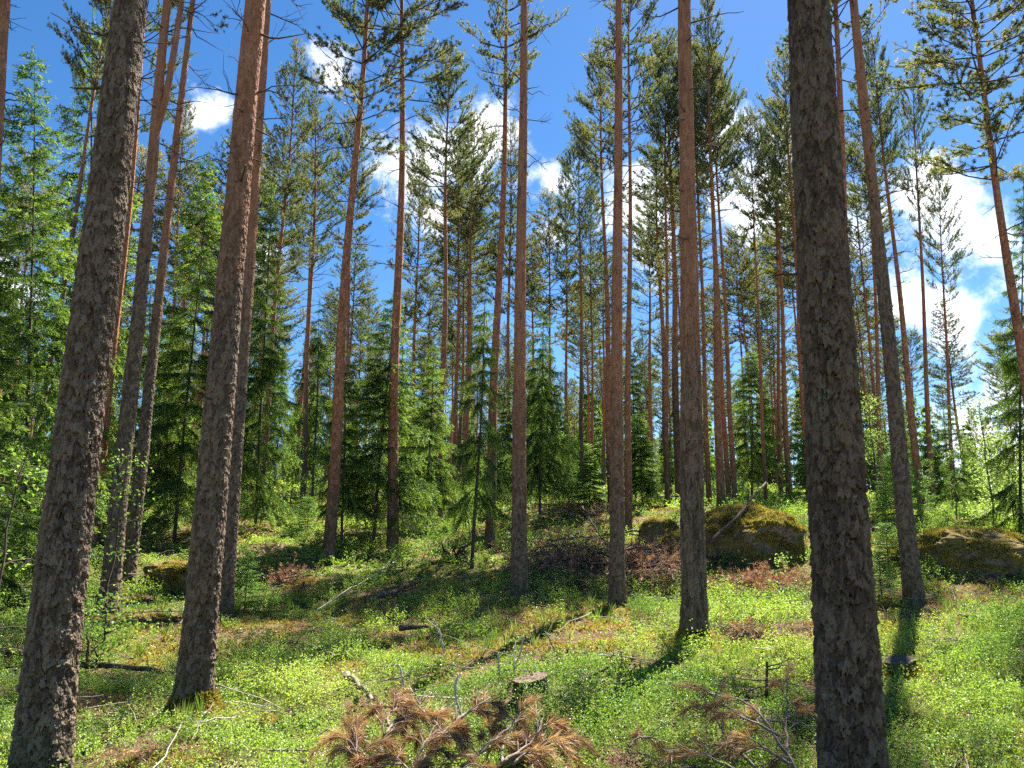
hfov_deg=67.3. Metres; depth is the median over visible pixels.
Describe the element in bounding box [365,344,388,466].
pine tree
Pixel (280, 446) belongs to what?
spruce tree
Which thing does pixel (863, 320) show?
pine tree
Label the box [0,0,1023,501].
sky
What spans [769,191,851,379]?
pine tree
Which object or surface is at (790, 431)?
pine tree
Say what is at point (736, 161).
pine tree
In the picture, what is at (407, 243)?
pine tree
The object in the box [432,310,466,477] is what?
pine tree
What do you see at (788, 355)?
pine tree
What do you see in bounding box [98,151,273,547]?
spruce tree
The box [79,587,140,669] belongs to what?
young birch
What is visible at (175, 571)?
boulder
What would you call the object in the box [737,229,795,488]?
pine tree
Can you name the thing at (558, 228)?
pine tree
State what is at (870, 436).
young birch
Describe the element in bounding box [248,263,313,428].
pine tree
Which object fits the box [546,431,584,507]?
young birch
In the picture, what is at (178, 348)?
pine tree
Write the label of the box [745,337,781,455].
pine tree
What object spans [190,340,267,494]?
spruce tree
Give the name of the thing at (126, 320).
pine tree
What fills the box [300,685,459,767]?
fallen pine branch
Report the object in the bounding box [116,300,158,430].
pine tree
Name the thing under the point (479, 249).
pine tree
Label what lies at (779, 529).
boulder
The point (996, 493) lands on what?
young birch
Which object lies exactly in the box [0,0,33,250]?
pine tree
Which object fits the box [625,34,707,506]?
pine tree
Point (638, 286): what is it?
pine tree
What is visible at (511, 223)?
pine tree
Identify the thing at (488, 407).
pine tree
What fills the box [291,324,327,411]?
pine tree
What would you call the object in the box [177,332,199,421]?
pine tree
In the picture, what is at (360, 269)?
pine tree
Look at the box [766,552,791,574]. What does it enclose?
young birch
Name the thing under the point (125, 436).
pine tree
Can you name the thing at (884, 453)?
spruce tree
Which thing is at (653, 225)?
pine tree
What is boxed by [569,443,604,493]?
spruce tree
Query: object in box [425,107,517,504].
pine tree
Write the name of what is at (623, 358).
pine tree
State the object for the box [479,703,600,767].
fallen pine branch
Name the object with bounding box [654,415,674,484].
spruce tree
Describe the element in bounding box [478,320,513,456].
pine tree
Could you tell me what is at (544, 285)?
pine tree
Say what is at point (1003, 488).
spruce tree
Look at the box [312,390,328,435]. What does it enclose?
pine tree
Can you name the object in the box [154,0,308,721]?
pine tree
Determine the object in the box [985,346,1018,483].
pine tree
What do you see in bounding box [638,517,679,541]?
boulder
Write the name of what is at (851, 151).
pine tree
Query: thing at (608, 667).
fallen stick
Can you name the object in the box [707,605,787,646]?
brush pile
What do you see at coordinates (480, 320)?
pine tree
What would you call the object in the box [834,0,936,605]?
pine tree
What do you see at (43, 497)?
young birch
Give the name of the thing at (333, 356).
pine tree
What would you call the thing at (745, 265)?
pine tree
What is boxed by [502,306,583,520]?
spruce tree
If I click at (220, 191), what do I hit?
pine tree
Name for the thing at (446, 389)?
pine tree
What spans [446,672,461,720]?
bleached twig
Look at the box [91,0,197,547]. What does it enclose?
pine tree
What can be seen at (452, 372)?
pine tree
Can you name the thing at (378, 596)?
fallen log
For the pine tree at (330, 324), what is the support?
on the ground at (612, 750)
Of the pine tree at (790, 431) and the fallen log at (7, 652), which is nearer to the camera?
the fallen log at (7, 652)
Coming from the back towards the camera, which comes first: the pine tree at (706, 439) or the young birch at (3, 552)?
the pine tree at (706, 439)
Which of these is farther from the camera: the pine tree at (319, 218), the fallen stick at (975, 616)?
the pine tree at (319, 218)
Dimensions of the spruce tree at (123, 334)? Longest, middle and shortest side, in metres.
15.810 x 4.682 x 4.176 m
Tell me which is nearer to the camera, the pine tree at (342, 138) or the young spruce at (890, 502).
the young spruce at (890, 502)
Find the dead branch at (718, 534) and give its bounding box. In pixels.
[708,481,766,544]
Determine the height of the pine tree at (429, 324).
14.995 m
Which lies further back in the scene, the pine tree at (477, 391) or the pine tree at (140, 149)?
the pine tree at (477, 391)
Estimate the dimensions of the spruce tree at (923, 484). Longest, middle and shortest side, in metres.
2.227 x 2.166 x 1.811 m
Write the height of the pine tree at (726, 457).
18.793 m
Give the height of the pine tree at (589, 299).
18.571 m
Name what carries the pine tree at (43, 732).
on the ground at (612, 750)
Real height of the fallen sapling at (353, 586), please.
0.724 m
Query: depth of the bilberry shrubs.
7.60 m
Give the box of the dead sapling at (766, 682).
[765,658,793,698]
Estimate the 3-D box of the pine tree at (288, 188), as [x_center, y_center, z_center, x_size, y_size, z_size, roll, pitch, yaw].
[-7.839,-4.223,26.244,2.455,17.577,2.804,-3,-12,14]
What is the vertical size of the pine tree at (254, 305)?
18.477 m
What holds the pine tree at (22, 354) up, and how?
on the ground at (612, 750)
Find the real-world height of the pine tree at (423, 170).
18.055 m
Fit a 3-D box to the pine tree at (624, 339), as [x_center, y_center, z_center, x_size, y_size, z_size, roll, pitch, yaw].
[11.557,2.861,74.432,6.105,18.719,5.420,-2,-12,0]
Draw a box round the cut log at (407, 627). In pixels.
[398,624,428,630]
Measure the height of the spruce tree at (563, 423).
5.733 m
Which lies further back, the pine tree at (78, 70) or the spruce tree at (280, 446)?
the spruce tree at (280, 446)
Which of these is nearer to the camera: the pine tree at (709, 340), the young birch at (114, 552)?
the young birch at (114, 552)
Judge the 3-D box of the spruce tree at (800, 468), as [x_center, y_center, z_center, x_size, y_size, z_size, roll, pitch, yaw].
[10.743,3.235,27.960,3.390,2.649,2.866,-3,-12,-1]
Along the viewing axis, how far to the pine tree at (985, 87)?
17.52 m
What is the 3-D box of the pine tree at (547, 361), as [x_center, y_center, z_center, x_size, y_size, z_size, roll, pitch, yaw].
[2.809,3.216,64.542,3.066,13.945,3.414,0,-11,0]
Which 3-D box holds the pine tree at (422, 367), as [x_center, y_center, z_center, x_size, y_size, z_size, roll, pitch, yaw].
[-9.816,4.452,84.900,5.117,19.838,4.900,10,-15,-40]
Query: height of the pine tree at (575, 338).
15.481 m
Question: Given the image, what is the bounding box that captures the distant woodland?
[0,362,1023,504]
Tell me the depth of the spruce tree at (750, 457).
31.25 m
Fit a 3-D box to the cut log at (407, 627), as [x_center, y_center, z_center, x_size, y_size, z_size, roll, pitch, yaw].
[-1.392,3.453,10.913,0.437,0.088,0.092,6,-13,-26]
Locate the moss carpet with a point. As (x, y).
(388, 643)
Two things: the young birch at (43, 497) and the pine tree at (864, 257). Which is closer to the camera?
the young birch at (43, 497)
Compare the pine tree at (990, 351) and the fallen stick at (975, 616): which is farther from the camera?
the pine tree at (990, 351)
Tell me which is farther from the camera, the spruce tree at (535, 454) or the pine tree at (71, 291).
the pine tree at (71, 291)
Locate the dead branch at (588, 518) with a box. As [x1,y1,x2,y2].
[581,506,608,549]
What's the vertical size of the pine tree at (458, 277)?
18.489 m
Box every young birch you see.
[0,448,87,661]
[17,442,107,552]
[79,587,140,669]
[84,440,156,649]
[266,434,309,505]
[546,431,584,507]
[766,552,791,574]
[860,393,889,512]
[946,394,1023,526]
[961,441,1023,522]
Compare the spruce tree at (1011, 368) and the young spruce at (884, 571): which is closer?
the young spruce at (884, 571)
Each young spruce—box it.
[235,549,276,609]
[283,496,321,536]
[868,458,937,523]
[872,522,900,568]
[872,550,905,600]
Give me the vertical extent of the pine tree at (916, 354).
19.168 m
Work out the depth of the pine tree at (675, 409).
29.37 m
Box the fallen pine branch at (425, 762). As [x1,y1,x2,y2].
[347,741,500,767]
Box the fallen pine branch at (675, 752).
[642,684,756,767]
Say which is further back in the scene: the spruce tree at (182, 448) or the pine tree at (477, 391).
the pine tree at (477, 391)
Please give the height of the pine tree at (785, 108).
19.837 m
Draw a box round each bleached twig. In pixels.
[398,664,414,690]
[425,615,444,651]
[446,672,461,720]
[497,653,500,676]
[513,636,529,677]
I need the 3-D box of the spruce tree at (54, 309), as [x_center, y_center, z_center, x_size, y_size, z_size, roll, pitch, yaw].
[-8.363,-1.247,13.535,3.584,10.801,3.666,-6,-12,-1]
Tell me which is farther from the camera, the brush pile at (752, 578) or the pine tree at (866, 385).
the pine tree at (866, 385)
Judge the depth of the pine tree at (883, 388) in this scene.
72.33 m
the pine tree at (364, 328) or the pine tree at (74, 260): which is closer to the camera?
the pine tree at (74, 260)
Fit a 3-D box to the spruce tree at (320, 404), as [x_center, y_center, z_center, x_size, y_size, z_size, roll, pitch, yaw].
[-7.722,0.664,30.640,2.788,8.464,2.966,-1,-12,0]
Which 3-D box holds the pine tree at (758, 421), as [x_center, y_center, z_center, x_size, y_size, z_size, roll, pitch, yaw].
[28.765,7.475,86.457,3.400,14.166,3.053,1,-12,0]
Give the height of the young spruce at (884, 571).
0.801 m
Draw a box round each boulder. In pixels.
[135,558,187,591]
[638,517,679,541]
[659,530,680,557]
[704,502,809,564]
[876,595,904,609]
[886,526,1023,576]
[949,518,997,527]
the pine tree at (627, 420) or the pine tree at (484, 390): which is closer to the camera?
the pine tree at (627, 420)
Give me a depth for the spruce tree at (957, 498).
22.96 m
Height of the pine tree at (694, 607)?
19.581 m
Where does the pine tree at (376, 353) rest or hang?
on the ground at (612, 750)
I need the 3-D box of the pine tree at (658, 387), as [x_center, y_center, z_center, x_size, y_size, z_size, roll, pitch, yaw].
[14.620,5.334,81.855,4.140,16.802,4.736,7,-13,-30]
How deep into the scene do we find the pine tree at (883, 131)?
24.65 m
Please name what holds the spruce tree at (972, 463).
on the ground at (612, 750)
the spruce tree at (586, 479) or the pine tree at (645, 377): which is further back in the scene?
the pine tree at (645, 377)
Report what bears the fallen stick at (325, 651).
on the ground at (612, 750)
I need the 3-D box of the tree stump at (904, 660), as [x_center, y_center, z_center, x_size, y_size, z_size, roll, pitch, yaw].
[3.709,2.736,7.338,0.585,0.259,0.592,0,-12,0]
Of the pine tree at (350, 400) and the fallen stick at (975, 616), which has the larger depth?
the pine tree at (350, 400)
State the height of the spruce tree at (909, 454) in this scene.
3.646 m
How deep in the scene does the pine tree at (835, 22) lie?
17.20 m
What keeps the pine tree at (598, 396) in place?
on the ground at (612, 750)
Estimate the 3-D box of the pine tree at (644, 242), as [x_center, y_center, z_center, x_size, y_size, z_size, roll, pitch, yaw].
[6.377,-2.964,32.986,4.376,16.379,3.970,0,-11,0]
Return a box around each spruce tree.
[0,8,181,556]
[0,43,130,582]
[0,174,53,615]
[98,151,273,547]
[105,277,181,516]
[132,326,199,527]
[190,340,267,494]
[238,174,309,531]
[261,346,296,486]
[281,298,347,496]
[306,341,383,550]
[324,292,441,544]
[365,352,430,495]
[399,341,469,529]
[442,283,511,568]
[470,373,554,510]
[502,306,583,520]
[542,381,583,498]
[565,450,608,509]
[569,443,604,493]
[603,412,671,502]
[623,348,658,503]
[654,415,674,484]
[711,348,793,495]
[769,438,807,505]
[868,457,939,522]
[873,419,890,489]
[878,453,913,494]
[889,432,927,498]
[914,405,991,518]
[961,461,988,503]
[968,164,1023,532]
[993,481,1013,503]
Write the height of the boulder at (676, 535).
0.910 m
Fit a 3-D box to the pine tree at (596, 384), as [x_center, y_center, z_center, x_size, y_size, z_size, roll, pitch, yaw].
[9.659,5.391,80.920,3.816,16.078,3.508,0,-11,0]
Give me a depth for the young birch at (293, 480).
23.88 m
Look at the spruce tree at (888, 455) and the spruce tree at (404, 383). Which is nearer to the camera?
the spruce tree at (404, 383)
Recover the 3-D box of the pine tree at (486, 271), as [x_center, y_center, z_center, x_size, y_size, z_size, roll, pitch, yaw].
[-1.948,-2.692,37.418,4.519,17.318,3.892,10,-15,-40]
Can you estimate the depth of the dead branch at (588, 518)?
18.17 m
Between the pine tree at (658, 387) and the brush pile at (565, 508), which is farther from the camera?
the pine tree at (658, 387)
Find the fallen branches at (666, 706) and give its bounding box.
[0,514,1023,767]
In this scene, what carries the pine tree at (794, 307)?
on the ground at (612, 750)
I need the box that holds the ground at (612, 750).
[0,486,1023,767]
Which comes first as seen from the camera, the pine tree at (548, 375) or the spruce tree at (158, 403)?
the spruce tree at (158, 403)
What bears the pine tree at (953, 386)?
on the ground at (612, 750)
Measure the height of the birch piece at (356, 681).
0.153 m
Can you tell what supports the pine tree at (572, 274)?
on the ground at (612, 750)
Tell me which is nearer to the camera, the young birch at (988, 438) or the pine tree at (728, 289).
the young birch at (988, 438)
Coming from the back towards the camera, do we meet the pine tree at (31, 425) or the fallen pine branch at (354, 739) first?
the pine tree at (31, 425)
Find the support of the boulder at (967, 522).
on the ground at (612, 750)
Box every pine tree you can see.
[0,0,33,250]
[0,144,81,394]
[0,181,79,481]
[1,301,42,399]
[6,0,203,767]
[8,325,52,436]
[12,0,161,559]
[50,215,83,333]
[58,251,129,347]
[69,141,185,372]
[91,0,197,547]
[95,0,219,614]
[107,235,153,482]
[111,291,129,428]
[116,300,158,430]
[122,0,228,584]
[137,158,222,479]
[144,301,192,400]
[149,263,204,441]
[153,94,213,469]
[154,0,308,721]
[167,211,255,485]
[174,113,303,362]
[177,202,222,486]
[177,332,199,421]
[182,352,204,424]
[184,262,214,480]
[212,235,287,425]
[219,0,310,619]
[247,361,272,413]
[248,157,308,481]
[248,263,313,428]
[250,268,296,467]
[250,340,279,480]
[251,319,298,423]
[254,34,326,502]
[279,62,350,501]
[281,387,299,433]
[284,141,337,489]
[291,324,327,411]
[292,336,332,455]
[293,0,438,562]
[293,367,326,423]
[309,297,363,482]
[310,289,352,485]
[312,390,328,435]
[318,225,381,410]
[319,107,387,496]
[325,0,468,553]
[331,305,381,458]
[346,374,362,441]
[351,293,385,471]
[353,360,384,446]
[363,329,404,467]
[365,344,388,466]
[382,287,428,450]
[383,140,442,466]
[393,44,501,518]
[401,273,461,477]
[404,333,450,459]
[405,337,440,420]
[414,193,513,489]
[415,372,434,442]
[421,259,490,444]
[422,172,511,431]
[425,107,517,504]
[426,330,465,459]
[428,125,485,502]
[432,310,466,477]
[446,265,504,491]
[456,0,569,548]
[458,374,485,438]
[464,360,489,433]
[471,357,488,468]
[475,115,536,506]
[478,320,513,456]
[482,380,510,427]
[485,354,513,434]
[494,0,551,601]
[499,324,541,429]
[503,187,588,481]
[506,231,560,483]
[531,342,561,426]
[534,361,561,405]
[542,157,588,472]
[547,118,606,494]
[552,281,602,441]
[556,368,577,429]
[560,285,610,479]
[562,28,637,507]
[568,294,625,443]
[572,182,612,489]
[573,250,641,488]
[574,360,601,427]
[586,0,677,535]
[588,0,652,607]
[594,363,602,472]
[594,364,602,451]
[598,321,659,433]
[606,141,709,498]
[622,179,671,478]
[622,354,632,436]
[623,172,718,404]
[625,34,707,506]
[631,24,708,503]
[631,327,661,461]
[631,358,661,429]
[636,0,743,648]
[647,323,680,480]
[652,372,672,438]
[653,375,680,420]
[657,33,733,505]
[666,0,747,506]
[669,297,724,484]
[674,41,754,503]
[694,38,745,500]
[699,282,750,440]
[702,332,741,454]
[702,386,713,419]
[707,222,770,489]
[708,235,771,484]
[717,105,790,503]
[728,264,787,485]
[735,320,776,485]
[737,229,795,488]
[742,96,794,495]
[742,105,795,497]
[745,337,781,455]
[747,287,798,474]
[752,42,807,496]
[753,193,799,416]
[754,395,781,437]
[756,130,856,356]
[758,371,794,455]
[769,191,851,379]
[772,0,889,767]
[775,0,897,287]
[781,403,797,452]
[787,315,798,400]
[788,381,800,422]
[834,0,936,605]
[844,81,906,499]
[845,137,903,459]
[849,25,925,516]
[850,242,895,490]
[851,279,881,492]
[858,362,881,419]
[859,301,919,449]
[859,361,887,451]
[861,360,904,456]
[867,0,1023,406]
[888,60,943,512]
[897,324,935,422]
[912,161,973,505]
[919,296,981,500]
[930,383,958,490]
[970,324,1018,496]
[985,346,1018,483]
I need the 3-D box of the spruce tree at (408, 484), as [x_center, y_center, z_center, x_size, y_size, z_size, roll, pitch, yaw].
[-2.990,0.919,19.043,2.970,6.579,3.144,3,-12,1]
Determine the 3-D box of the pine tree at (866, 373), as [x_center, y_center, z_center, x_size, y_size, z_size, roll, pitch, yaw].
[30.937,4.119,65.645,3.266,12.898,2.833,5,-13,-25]
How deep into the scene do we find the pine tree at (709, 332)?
59.69 m
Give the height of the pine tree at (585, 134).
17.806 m
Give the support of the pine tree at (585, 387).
on the ground at (612, 750)
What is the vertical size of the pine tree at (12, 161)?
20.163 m
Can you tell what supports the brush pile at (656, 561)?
on the ground at (612, 750)
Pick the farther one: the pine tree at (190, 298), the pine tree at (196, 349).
the pine tree at (196, 349)
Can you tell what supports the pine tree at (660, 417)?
on the ground at (612, 750)
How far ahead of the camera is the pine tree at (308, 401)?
78.68 m
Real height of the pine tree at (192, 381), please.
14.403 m
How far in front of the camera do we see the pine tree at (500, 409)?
83.54 m
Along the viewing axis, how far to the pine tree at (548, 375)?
69.73 m
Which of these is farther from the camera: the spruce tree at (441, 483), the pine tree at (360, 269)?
the pine tree at (360, 269)
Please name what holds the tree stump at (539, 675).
on the ground at (612, 750)
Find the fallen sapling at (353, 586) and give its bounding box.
[315,562,393,610]
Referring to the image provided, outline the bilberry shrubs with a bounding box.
[0,475,1023,767]
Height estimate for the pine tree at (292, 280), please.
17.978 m
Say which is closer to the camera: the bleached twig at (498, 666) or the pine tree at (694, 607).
the bleached twig at (498, 666)
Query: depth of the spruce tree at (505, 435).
26.91 m
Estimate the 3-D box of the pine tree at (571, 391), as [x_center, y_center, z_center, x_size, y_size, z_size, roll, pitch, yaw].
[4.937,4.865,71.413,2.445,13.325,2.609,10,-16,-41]
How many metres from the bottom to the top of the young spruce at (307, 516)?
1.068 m
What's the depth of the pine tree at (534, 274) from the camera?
42.04 m
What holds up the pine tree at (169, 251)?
on the ground at (612, 750)
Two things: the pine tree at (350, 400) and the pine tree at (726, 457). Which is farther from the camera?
the pine tree at (350, 400)
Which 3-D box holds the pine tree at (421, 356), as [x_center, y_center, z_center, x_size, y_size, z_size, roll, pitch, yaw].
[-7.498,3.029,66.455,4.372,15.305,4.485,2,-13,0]
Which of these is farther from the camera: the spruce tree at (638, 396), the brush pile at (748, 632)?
the spruce tree at (638, 396)
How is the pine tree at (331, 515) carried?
on the ground at (612, 750)
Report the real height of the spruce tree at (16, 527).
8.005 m
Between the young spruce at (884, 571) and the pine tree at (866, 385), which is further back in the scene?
the pine tree at (866, 385)
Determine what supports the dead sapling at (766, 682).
on the ground at (612, 750)
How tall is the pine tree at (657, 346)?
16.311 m
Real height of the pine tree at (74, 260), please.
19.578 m
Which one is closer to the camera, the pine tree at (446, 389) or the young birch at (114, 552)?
the young birch at (114, 552)
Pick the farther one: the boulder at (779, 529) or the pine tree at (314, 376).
the pine tree at (314, 376)
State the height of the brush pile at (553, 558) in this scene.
1.920 m
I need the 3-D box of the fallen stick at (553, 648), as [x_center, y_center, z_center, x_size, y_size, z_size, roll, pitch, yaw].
[0.419,2.648,7.621,0.146,0.320,0.027,0,-12,0]
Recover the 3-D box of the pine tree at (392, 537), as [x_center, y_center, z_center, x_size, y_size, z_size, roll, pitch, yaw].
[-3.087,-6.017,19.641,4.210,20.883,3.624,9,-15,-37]
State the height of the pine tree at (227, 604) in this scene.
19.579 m
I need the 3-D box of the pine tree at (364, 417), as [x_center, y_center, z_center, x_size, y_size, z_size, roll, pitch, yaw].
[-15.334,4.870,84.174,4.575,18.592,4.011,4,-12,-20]
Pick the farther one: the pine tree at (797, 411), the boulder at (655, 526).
the pine tree at (797, 411)
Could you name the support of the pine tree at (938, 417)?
on the ground at (612, 750)
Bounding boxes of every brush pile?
[247,552,322,590]
[488,518,640,594]
[528,492,624,523]
[593,525,709,597]
[707,559,811,603]
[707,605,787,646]
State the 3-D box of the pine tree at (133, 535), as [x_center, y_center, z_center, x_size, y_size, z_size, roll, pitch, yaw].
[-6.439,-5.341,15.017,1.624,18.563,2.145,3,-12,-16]
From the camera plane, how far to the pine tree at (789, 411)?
90.66 m
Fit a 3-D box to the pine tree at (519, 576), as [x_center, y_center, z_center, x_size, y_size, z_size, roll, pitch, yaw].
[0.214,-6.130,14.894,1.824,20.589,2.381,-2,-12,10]
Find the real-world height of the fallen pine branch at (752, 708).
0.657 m
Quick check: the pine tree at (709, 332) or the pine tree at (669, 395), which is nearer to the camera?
the pine tree at (709, 332)
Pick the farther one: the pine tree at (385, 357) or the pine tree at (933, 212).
the pine tree at (385, 357)
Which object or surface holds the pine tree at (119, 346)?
on the ground at (612, 750)
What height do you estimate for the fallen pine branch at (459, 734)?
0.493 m
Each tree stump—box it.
[511,671,549,706]
[882,655,930,680]
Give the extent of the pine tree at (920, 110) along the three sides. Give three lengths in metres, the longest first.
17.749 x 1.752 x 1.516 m
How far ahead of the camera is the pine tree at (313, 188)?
30.85 m
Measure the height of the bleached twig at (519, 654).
0.386 m
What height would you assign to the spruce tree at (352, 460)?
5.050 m
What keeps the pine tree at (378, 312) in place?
on the ground at (612, 750)
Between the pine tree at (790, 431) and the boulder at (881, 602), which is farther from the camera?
the pine tree at (790, 431)
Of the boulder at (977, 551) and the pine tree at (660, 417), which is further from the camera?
the pine tree at (660, 417)
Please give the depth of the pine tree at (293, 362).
73.12 m
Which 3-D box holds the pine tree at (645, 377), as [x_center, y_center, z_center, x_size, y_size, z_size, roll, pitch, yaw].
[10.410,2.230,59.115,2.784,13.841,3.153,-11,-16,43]
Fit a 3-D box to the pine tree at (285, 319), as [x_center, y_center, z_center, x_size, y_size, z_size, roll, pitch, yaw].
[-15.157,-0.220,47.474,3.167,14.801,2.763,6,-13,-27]
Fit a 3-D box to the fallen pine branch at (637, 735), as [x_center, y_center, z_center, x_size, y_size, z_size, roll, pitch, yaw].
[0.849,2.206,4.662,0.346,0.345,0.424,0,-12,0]
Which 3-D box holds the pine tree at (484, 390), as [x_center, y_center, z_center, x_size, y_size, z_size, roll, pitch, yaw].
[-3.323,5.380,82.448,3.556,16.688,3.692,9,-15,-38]
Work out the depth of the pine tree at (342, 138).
35.15 m
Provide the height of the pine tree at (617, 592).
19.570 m
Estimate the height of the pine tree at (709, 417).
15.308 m
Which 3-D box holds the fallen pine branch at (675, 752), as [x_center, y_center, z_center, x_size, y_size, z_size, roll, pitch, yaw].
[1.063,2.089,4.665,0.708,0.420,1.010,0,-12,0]
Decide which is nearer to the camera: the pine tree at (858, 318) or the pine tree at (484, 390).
the pine tree at (858, 318)
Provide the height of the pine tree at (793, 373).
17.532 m
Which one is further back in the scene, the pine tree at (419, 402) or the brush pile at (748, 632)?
the pine tree at (419, 402)
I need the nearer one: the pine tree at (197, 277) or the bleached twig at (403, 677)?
the bleached twig at (403, 677)
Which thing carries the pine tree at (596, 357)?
on the ground at (612, 750)
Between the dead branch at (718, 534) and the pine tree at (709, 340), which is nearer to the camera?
the dead branch at (718, 534)
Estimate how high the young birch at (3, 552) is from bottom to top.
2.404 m
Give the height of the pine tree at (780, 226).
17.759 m
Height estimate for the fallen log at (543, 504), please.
0.216 m
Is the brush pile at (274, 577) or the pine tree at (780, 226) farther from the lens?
the pine tree at (780, 226)
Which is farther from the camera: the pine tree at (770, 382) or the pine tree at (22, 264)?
the pine tree at (770, 382)
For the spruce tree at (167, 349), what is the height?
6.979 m
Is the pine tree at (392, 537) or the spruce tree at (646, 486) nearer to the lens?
the pine tree at (392, 537)
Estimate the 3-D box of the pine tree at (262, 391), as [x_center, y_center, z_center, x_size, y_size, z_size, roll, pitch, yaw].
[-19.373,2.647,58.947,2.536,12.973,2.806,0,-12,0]
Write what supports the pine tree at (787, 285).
on the ground at (612, 750)
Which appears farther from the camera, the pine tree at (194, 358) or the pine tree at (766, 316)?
the pine tree at (194, 358)
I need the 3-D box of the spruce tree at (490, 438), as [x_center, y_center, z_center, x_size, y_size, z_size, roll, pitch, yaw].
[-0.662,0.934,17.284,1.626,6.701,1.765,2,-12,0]
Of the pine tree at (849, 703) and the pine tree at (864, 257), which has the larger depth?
the pine tree at (864, 257)
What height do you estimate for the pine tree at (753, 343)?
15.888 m
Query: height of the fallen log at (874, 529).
0.261 m
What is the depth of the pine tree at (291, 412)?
93.77 m
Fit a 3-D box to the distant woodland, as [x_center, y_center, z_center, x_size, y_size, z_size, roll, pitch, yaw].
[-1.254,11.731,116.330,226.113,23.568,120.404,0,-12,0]
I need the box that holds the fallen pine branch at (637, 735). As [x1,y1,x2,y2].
[626,721,678,767]
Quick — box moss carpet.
[30,497,1023,767]
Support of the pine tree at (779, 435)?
on the ground at (612, 750)
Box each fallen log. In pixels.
[0,628,176,674]
[364,579,420,603]
[532,502,593,505]
[872,526,922,532]
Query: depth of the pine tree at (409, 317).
54.27 m
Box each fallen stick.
[290,639,340,659]
[547,634,559,663]
[574,664,612,686]
[957,613,1020,630]
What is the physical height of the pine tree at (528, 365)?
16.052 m
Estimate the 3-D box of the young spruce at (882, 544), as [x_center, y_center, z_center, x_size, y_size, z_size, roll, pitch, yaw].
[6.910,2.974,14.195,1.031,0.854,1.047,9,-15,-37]
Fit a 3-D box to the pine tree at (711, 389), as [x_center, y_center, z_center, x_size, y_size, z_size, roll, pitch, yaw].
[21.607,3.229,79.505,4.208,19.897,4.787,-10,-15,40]
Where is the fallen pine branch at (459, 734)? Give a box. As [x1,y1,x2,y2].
[380,681,545,767]
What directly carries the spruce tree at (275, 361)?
on the ground at (612, 750)
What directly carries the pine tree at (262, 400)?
on the ground at (612, 750)
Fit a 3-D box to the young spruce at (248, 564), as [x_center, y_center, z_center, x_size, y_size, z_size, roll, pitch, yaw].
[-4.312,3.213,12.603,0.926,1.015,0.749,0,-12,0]
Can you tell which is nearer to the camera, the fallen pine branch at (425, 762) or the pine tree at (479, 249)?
the fallen pine branch at (425, 762)
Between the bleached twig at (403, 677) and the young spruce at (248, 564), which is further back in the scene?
the young spruce at (248, 564)
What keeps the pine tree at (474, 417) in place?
on the ground at (612, 750)
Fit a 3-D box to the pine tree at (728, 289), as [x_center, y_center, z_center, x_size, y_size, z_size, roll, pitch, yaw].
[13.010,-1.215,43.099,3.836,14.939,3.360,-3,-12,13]
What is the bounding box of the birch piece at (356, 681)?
[344,671,375,702]
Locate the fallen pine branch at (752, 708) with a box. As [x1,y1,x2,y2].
[672,660,816,767]
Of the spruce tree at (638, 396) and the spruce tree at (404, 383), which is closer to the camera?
the spruce tree at (404, 383)
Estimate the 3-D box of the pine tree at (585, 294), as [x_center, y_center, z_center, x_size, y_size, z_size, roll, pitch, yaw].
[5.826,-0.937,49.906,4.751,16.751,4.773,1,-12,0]
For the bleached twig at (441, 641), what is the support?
on the ground at (612, 750)
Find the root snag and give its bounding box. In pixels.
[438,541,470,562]
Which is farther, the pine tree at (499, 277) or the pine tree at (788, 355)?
the pine tree at (788, 355)
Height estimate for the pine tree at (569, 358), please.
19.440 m
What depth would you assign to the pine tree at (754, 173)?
28.80 m
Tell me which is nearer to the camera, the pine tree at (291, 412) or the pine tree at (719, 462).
the pine tree at (719, 462)
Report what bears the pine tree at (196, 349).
on the ground at (612, 750)
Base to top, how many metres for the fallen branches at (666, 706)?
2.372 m
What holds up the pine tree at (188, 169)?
on the ground at (612, 750)

